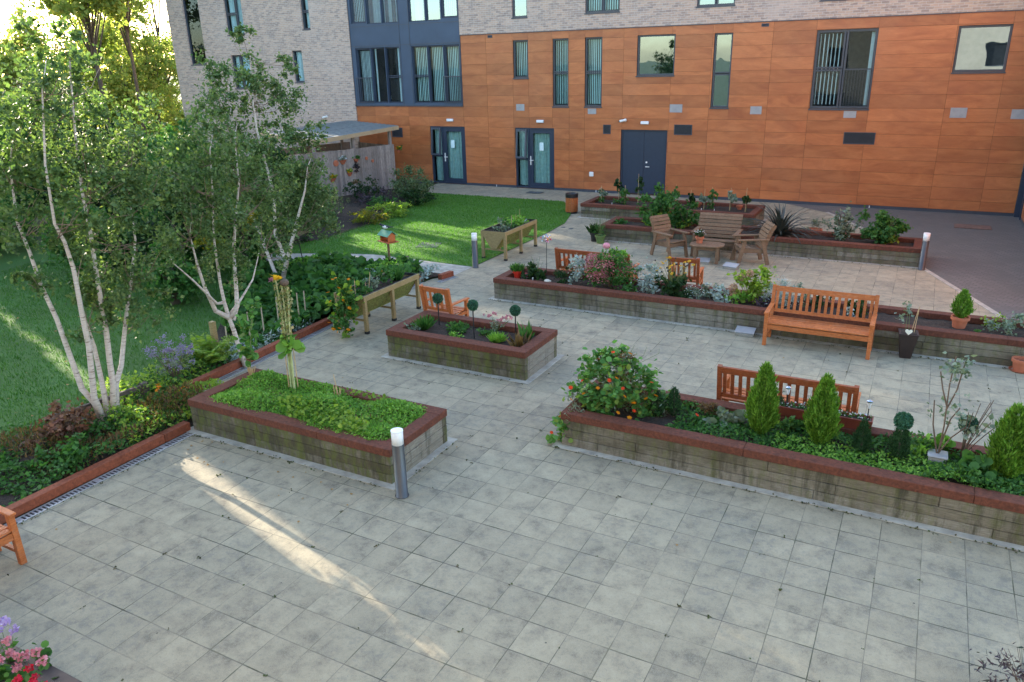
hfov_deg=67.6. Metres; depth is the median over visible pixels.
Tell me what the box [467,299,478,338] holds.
topiary ball
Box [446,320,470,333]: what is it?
leafy plant
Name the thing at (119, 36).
leafy tree
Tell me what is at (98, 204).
leafy tree
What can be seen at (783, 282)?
silver artemisia
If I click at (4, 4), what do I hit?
sky
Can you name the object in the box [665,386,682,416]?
cypress
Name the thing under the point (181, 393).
leafy plant
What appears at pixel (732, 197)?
staked plant
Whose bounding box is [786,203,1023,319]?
block paving
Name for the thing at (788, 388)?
solar light
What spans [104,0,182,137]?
tree
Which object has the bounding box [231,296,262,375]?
squash vine
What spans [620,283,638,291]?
leafy plant
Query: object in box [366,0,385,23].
window
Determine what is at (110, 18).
leafy tree
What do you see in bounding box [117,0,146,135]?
leafy tree
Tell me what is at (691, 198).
staked plant
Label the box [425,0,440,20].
window
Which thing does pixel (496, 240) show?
trough planter
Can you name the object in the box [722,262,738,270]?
floodlight box
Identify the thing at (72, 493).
drain channel
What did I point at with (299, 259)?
leafy border
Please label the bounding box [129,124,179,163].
leafy tree
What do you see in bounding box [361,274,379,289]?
leafy plant
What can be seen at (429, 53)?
window
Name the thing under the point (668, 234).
garden armchair
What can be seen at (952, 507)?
raised bed
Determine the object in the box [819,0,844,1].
window
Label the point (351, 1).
window
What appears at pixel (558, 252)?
garden bench
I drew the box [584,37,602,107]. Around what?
window
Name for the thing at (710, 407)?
leafy plant
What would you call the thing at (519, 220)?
lettuce row
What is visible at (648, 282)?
silver ragwort
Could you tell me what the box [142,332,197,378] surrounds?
lavender bush
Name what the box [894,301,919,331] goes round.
climber
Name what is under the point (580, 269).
silver ragwort
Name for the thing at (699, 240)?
plant pot
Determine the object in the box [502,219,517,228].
leafy plant
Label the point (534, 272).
leafy plant
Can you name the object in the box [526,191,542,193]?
manhole cover
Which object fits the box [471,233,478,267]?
bollard light
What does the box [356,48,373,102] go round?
window
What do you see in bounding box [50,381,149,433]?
timber rail
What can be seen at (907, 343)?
tall planter
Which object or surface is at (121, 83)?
leafy tree
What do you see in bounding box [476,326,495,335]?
leafy plant
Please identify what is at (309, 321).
leafy border
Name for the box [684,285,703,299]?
leafy plant
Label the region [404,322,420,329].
leafy plant
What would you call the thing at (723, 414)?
leafy plant
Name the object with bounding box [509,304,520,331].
topiary ball
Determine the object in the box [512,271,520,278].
plant pot
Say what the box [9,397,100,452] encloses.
bronze maple
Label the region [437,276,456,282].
drain channel
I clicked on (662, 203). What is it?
bushy shrub
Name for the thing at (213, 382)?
leafy border
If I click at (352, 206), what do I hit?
shrub border soil
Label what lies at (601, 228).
wispy plant
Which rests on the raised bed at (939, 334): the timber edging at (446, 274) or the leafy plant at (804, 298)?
the leafy plant at (804, 298)
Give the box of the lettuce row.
[507,215,528,226]
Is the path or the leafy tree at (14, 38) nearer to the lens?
the path
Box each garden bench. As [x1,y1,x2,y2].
[554,247,639,277]
[690,212,742,259]
[716,364,860,413]
[762,284,879,359]
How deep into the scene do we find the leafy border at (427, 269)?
18.61 m
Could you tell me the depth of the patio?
8.13 m
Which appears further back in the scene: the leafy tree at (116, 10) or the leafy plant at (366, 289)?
the leafy tree at (116, 10)
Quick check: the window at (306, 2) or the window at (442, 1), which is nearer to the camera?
the window at (442, 1)
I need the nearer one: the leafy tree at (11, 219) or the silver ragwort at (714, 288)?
the silver ragwort at (714, 288)
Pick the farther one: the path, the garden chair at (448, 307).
the path
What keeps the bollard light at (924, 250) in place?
on the patio
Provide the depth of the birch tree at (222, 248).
12.44 m
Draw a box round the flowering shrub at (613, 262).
[570,242,641,289]
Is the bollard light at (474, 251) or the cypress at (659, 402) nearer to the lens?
the cypress at (659, 402)
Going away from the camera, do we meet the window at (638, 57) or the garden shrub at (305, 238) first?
the garden shrub at (305, 238)
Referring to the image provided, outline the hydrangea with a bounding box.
[720,264,777,303]
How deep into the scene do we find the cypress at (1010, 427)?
8.30 m
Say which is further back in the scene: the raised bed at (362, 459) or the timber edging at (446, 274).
the timber edging at (446, 274)
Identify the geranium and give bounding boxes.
[0,636,51,681]
[11,664,55,681]
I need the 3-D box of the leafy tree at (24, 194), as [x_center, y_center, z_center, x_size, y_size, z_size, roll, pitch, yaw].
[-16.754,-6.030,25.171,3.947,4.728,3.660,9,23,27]
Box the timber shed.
[199,120,398,217]
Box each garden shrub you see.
[273,227,314,247]
[280,183,344,214]
[322,182,349,219]
[342,175,383,202]
[347,208,390,224]
[355,186,388,207]
[364,200,411,217]
[366,195,397,210]
[387,163,438,198]
[399,186,437,207]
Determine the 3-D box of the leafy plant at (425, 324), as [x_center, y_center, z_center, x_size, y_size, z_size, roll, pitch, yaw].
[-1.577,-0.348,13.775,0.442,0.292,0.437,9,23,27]
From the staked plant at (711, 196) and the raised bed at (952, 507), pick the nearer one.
the raised bed at (952, 507)
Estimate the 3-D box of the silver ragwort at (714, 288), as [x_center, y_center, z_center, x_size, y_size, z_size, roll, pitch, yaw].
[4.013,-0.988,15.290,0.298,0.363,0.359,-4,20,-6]
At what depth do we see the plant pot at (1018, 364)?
12.32 m
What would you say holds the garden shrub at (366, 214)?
on the shrub border soil at (352, 206)
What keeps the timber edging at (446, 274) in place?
on the patio
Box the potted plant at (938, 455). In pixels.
[927,351,977,467]
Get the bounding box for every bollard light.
[390,427,408,498]
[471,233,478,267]
[918,232,930,269]
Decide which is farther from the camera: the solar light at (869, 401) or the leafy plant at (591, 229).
the leafy plant at (591, 229)
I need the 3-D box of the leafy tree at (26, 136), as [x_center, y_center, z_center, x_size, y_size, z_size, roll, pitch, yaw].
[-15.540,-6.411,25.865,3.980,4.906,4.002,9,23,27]
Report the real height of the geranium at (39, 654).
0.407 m
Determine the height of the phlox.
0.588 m
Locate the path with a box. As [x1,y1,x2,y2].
[266,253,471,274]
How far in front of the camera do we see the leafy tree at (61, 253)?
18.34 m
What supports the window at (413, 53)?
in the apartment building
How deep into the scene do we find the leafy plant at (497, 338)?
13.06 m
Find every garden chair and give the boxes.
[0,506,26,564]
[419,284,469,316]
[668,256,703,284]
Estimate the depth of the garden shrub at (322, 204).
26.20 m
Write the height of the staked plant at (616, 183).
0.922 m
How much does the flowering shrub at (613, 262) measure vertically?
1.123 m
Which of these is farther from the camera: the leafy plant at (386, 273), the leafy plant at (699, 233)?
the leafy plant at (699, 233)
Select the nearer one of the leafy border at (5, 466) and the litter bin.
the leafy border at (5, 466)
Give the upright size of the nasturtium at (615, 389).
1.478 m
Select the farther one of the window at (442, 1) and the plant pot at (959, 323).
the window at (442, 1)
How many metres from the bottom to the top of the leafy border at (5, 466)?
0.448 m
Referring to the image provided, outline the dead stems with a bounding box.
[233,375,395,438]
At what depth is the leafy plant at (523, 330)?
13.14 m
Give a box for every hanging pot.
[329,174,337,181]
[338,155,346,163]
[346,168,352,175]
[352,155,360,171]
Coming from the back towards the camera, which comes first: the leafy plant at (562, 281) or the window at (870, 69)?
the window at (870, 69)
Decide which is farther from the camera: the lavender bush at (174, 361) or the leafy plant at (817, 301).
the leafy plant at (817, 301)
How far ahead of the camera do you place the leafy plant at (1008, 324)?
12.91 m
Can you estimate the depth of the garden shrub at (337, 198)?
25.12 m
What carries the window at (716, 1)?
in the apartment building
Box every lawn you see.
[0,244,241,437]
[274,193,570,266]
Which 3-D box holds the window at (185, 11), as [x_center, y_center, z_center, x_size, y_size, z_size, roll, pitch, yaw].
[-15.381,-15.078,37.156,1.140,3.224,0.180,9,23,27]
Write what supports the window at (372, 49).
in the apartment building
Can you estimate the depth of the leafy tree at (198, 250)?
19.62 m
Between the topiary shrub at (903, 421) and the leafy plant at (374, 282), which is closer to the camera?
the topiary shrub at (903, 421)
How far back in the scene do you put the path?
19.96 m
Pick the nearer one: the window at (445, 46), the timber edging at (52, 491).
the timber edging at (52, 491)
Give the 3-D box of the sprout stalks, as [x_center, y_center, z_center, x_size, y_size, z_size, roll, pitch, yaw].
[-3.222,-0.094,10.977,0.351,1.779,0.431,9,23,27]
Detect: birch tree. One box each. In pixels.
[0,10,193,431]
[135,101,309,367]
[179,21,343,278]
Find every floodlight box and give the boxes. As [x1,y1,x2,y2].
[696,257,710,264]
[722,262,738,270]
[735,325,755,337]
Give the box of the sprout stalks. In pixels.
[270,275,305,388]
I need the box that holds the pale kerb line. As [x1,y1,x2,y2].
[826,212,1007,318]
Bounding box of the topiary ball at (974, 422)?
[958,415,978,447]
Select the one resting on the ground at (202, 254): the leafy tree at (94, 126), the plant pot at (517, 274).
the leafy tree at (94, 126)
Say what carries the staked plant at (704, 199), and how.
on the raised bed at (627, 209)
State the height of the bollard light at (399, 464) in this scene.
0.886 m
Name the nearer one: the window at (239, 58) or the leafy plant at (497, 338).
the leafy plant at (497, 338)
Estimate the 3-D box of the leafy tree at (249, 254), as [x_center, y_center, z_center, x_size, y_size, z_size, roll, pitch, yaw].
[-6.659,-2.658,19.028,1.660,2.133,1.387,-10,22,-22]
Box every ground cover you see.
[209,369,425,440]
[665,399,1023,495]
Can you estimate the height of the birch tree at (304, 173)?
5.877 m
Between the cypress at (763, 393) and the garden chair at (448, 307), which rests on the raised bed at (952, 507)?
the cypress at (763, 393)
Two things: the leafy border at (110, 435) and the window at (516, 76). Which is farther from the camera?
the window at (516, 76)
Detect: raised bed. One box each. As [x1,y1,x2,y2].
[0,638,81,681]
[187,368,457,489]
[381,310,564,383]
[489,266,1023,368]
[552,379,1023,551]
[577,196,767,225]
[601,216,922,268]
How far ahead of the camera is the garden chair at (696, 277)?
16.10 m
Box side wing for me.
[1013,166,1023,226]
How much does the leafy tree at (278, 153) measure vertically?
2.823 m
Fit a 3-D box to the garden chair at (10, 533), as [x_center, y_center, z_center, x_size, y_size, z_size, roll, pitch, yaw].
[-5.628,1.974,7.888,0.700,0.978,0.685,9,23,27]
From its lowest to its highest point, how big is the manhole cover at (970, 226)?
0.009 m
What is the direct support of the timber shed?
on the ground at (202, 254)
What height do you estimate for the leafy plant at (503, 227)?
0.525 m
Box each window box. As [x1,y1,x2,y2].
[777,400,809,419]
[828,409,873,428]
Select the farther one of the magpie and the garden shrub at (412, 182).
the garden shrub at (412, 182)
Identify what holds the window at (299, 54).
in the apartment building
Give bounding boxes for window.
[183,0,206,65]
[224,0,244,35]
[232,55,249,88]
[293,50,304,82]
[301,0,310,30]
[350,0,365,23]
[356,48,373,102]
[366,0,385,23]
[371,47,387,102]
[381,0,397,22]
[385,47,402,102]
[408,0,424,21]
[412,46,429,102]
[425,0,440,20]
[428,45,445,102]
[441,0,457,17]
[444,44,461,101]
[511,0,527,18]
[513,40,528,78]
[552,38,568,107]
[584,0,619,14]
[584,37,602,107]
[636,34,675,76]
[696,0,734,7]
[709,33,732,108]
[808,28,878,110]
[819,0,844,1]
[951,24,1013,73]
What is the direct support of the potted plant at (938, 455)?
on the raised bed at (952, 507)
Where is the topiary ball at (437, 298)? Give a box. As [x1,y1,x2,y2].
[432,293,443,324]
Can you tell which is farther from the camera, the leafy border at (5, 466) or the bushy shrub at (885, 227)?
the bushy shrub at (885, 227)
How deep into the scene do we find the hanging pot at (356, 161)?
30.57 m
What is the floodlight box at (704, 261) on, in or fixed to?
on the patio
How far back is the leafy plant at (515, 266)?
16.93 m
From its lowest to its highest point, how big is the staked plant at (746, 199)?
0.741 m
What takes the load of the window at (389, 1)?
in the apartment building
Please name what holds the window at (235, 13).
in the apartment building
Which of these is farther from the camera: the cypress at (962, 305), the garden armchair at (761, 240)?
the garden armchair at (761, 240)
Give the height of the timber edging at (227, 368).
0.125 m
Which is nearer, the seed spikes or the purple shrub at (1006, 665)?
the purple shrub at (1006, 665)
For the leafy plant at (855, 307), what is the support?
on the raised bed at (939, 334)
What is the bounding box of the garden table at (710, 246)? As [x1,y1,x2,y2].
[690,241,724,264]
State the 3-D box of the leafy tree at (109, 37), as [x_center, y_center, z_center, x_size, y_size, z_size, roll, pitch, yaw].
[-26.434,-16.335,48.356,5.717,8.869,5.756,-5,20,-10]
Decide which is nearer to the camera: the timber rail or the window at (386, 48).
the timber rail
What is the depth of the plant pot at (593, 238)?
21.85 m
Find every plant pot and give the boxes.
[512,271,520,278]
[590,233,598,241]
[595,233,605,243]
[695,235,703,243]
[809,227,822,230]
[950,314,970,328]
[1008,355,1023,373]
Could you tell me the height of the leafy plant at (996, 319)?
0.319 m
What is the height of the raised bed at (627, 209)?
0.460 m
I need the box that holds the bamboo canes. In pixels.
[333,374,340,394]
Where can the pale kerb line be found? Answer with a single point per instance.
(991, 310)
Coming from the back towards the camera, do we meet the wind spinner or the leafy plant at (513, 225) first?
the leafy plant at (513, 225)
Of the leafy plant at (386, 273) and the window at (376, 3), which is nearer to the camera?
the leafy plant at (386, 273)
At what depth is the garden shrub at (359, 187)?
28.91 m
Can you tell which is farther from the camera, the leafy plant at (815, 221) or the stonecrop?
the leafy plant at (815, 221)
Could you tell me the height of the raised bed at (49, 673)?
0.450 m
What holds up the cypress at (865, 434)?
on the raised bed at (952, 507)
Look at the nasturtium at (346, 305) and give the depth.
14.55 m
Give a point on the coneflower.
(675, 284)
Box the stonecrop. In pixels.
[483,312,512,331]
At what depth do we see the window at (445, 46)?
31.45 m
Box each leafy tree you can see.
[0,0,82,132]
[0,32,29,180]
[0,40,73,152]
[0,87,61,221]
[0,183,39,250]
[1,87,107,216]
[27,0,151,137]
[32,195,113,284]
[33,103,155,225]
[46,12,136,151]
[64,2,151,132]
[72,12,147,106]
[72,174,143,267]
[89,53,167,149]
[100,0,186,139]
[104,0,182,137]
[115,165,209,263]
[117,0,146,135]
[122,170,209,264]
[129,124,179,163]
[130,111,233,239]
[134,242,206,305]
[198,169,287,260]
[219,199,276,270]
[250,146,296,220]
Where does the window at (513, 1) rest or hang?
in the apartment building
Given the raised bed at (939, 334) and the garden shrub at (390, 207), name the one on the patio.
the raised bed at (939, 334)
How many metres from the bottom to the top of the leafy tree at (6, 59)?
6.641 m
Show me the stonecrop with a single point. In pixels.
(498, 320)
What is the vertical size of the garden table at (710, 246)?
0.460 m
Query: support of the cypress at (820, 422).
on the raised bed at (952, 507)
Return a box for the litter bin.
[565,192,577,213]
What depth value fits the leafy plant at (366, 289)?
14.97 m
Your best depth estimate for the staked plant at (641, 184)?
25.08 m
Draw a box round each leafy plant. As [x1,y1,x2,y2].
[30,432,85,472]
[154,384,167,401]
[178,386,190,402]
[353,275,372,295]
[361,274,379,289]
[373,265,395,285]
[388,265,406,280]
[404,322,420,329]
[411,314,437,329]
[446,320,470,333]
[446,331,463,337]
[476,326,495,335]
[486,331,507,342]
[492,217,510,231]
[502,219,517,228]
[505,329,532,346]
[509,262,525,271]
[517,321,534,339]
[520,257,546,280]
[553,265,573,279]
[556,273,572,283]
[585,223,603,232]
[613,217,629,223]
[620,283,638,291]
[669,289,694,297]
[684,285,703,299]
[687,413,705,424]
[694,230,705,236]
[694,283,713,298]
[697,401,724,415]
[702,406,747,429]
[755,296,770,306]
[778,395,784,405]
[779,416,804,432]
[792,282,811,306]
[804,214,829,229]
[810,295,831,309]
[847,300,867,317]
[908,433,955,457]
[958,449,1003,488]
[980,311,1005,329]
[981,311,1023,335]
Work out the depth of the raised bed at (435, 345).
13.11 m
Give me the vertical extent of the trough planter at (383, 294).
0.766 m
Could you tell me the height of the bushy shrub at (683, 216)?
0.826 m
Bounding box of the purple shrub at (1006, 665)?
[968,642,1023,681]
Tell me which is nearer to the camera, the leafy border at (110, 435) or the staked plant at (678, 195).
the leafy border at (110, 435)
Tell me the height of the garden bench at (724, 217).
1.025 m
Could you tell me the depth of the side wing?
23.36 m
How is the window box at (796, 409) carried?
on the raised bed at (952, 507)
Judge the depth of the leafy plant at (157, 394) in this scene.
11.56 m
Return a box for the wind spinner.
[540,234,551,278]
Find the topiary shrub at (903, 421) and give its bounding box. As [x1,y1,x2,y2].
[886,411,914,459]
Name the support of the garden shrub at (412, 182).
on the shrub border soil at (352, 206)
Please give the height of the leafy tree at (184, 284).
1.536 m
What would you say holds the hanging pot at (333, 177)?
attached to the timber shed
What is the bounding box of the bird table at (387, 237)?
[377,229,398,259]
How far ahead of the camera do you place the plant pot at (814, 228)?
21.38 m
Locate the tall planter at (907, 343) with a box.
[898,328,918,358]
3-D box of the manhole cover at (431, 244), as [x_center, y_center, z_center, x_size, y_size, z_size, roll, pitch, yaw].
[-2.387,-2.753,21.947,0.620,0.009,0.620,2,20,11]
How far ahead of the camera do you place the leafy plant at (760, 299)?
14.55 m
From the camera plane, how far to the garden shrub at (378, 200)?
27.20 m
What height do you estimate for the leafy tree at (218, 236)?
2.432 m
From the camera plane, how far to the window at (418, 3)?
31.51 m
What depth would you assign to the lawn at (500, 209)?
23.84 m
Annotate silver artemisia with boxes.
[761,274,800,307]
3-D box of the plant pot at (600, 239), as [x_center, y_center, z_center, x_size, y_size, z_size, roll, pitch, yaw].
[2.503,-2.896,21.695,0.320,0.240,0.320,9,23,27]
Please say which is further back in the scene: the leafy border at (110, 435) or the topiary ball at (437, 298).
the topiary ball at (437, 298)
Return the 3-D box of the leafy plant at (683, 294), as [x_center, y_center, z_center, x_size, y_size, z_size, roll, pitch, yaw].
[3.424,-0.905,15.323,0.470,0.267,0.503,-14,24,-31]
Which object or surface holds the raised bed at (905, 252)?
on the patio
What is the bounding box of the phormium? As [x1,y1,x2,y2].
[742,200,820,245]
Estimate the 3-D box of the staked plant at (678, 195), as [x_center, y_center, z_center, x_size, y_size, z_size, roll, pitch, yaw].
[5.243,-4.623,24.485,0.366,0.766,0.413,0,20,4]
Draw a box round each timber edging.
[0,421,190,523]
[182,318,329,390]
[438,270,453,279]
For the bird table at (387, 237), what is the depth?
19.43 m
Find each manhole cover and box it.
[416,242,440,247]
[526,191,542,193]
[954,223,991,229]
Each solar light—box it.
[786,386,791,406]
[867,399,872,420]
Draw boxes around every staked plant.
[596,187,607,201]
[612,178,624,202]
[619,185,629,204]
[635,176,644,202]
[672,185,680,206]
[684,193,696,207]
[699,193,711,208]
[706,187,718,208]
[728,188,737,209]
[742,194,750,209]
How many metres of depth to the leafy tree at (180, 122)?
21.64 m
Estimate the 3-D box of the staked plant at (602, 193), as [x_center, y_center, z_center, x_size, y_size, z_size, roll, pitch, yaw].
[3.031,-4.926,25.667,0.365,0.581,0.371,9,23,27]
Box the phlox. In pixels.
[0,615,26,681]
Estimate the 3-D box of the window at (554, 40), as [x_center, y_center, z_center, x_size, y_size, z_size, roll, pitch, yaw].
[1.895,-10.223,29.246,0.700,2.494,0.268,9,23,27]
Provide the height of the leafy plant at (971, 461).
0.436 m
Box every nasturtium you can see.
[325,271,364,338]
[542,340,677,443]
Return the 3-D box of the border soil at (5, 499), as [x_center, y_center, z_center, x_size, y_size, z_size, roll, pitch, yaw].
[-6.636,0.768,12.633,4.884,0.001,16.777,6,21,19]
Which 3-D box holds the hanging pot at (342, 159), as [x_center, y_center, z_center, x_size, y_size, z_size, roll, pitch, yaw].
[-6.656,-7.127,30.120,0.412,0.348,0.301,-20,27,-41]
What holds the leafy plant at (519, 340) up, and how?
on the raised bed at (435, 345)
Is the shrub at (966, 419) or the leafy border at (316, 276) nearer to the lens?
the shrub at (966, 419)
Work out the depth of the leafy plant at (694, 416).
9.99 m
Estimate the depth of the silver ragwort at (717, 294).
14.86 m
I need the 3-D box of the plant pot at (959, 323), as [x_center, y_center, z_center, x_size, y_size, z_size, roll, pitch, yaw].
[7.776,-0.333,13.292,0.298,0.200,0.298,9,23,27]
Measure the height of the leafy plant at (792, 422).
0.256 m
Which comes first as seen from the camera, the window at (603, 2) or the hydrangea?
the hydrangea
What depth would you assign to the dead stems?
10.64 m
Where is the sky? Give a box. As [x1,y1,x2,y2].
[0,0,176,76]
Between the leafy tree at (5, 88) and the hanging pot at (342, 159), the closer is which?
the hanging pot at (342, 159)
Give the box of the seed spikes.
[225,291,305,350]
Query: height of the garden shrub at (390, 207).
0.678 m
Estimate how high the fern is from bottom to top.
0.503 m
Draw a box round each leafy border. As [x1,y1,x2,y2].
[0,351,233,506]
[0,380,209,479]
[81,352,223,443]
[219,318,314,363]
[220,249,423,347]
[226,258,420,346]
[289,254,402,269]
[365,264,441,282]
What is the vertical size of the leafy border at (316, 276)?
0.768 m
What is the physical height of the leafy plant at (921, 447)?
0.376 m
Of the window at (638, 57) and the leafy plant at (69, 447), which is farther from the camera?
the window at (638, 57)
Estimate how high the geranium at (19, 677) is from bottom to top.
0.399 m
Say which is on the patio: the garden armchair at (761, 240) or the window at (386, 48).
the garden armchair at (761, 240)
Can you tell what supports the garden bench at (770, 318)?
on the patio
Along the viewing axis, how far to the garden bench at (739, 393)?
10.23 m
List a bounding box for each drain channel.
[4,431,194,526]
[196,282,423,392]
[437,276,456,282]
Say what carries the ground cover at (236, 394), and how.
on the raised bed at (362, 459)
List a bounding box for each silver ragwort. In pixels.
[567,254,585,284]
[630,257,663,293]
[704,282,718,298]
[711,283,730,302]
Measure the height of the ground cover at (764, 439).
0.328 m
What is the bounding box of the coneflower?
[649,256,694,296]
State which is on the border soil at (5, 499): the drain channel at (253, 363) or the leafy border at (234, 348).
the leafy border at (234, 348)
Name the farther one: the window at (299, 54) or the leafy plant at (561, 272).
the window at (299, 54)
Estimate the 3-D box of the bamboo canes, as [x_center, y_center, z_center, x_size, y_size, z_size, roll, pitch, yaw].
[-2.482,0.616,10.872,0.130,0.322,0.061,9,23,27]
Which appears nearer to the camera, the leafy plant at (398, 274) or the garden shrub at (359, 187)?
the leafy plant at (398, 274)
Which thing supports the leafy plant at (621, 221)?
on the raised bed at (905, 252)
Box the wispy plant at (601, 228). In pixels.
[587,207,614,235]
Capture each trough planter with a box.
[334,271,420,334]
[481,218,536,260]
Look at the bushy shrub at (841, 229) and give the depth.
19.48 m
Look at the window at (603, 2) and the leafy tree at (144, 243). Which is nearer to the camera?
the leafy tree at (144, 243)
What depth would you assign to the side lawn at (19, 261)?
15.07 m
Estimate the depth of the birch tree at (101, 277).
10.20 m
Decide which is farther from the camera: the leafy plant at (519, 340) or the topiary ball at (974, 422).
the leafy plant at (519, 340)
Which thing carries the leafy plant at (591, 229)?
in the plant pot at (593, 238)
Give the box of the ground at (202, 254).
[0,76,1021,524]
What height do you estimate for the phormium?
1.055 m
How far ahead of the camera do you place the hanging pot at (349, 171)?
30.43 m
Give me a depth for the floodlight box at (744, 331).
14.23 m
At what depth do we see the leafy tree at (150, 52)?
48.94 m
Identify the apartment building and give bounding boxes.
[165,0,1023,215]
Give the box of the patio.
[0,183,1023,681]
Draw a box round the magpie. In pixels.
[378,223,390,229]
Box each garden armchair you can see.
[650,214,689,256]
[730,220,776,265]
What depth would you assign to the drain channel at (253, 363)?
13.78 m
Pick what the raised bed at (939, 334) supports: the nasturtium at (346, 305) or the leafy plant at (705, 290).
the leafy plant at (705, 290)
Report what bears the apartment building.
on the ground at (202, 254)
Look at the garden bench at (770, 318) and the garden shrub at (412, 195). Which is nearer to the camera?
the garden bench at (770, 318)
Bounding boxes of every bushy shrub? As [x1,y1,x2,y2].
[634,182,677,227]
[669,201,699,228]
[823,201,863,240]
[856,205,913,244]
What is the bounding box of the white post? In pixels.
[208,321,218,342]
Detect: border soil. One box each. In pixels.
[0,272,439,505]
[264,188,427,240]
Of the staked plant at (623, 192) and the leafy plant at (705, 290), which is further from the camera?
the staked plant at (623, 192)
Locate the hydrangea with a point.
(755, 287)
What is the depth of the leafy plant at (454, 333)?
13.30 m
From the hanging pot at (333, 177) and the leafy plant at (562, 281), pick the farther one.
the hanging pot at (333, 177)
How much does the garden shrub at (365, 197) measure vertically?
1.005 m
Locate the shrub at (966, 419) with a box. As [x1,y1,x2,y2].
[926,396,994,458]
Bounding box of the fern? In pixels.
[172,332,247,364]
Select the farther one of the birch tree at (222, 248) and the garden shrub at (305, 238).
the garden shrub at (305, 238)
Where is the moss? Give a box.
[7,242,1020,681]
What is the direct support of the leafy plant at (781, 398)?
in the window box at (796, 409)
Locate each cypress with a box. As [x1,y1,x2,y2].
[649,390,665,416]
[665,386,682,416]
[743,360,780,436]
[803,371,843,446]
[850,419,872,452]
[950,288,976,317]
[984,402,1023,478]
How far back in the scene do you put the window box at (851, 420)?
9.55 m
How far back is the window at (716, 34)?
26.52 m

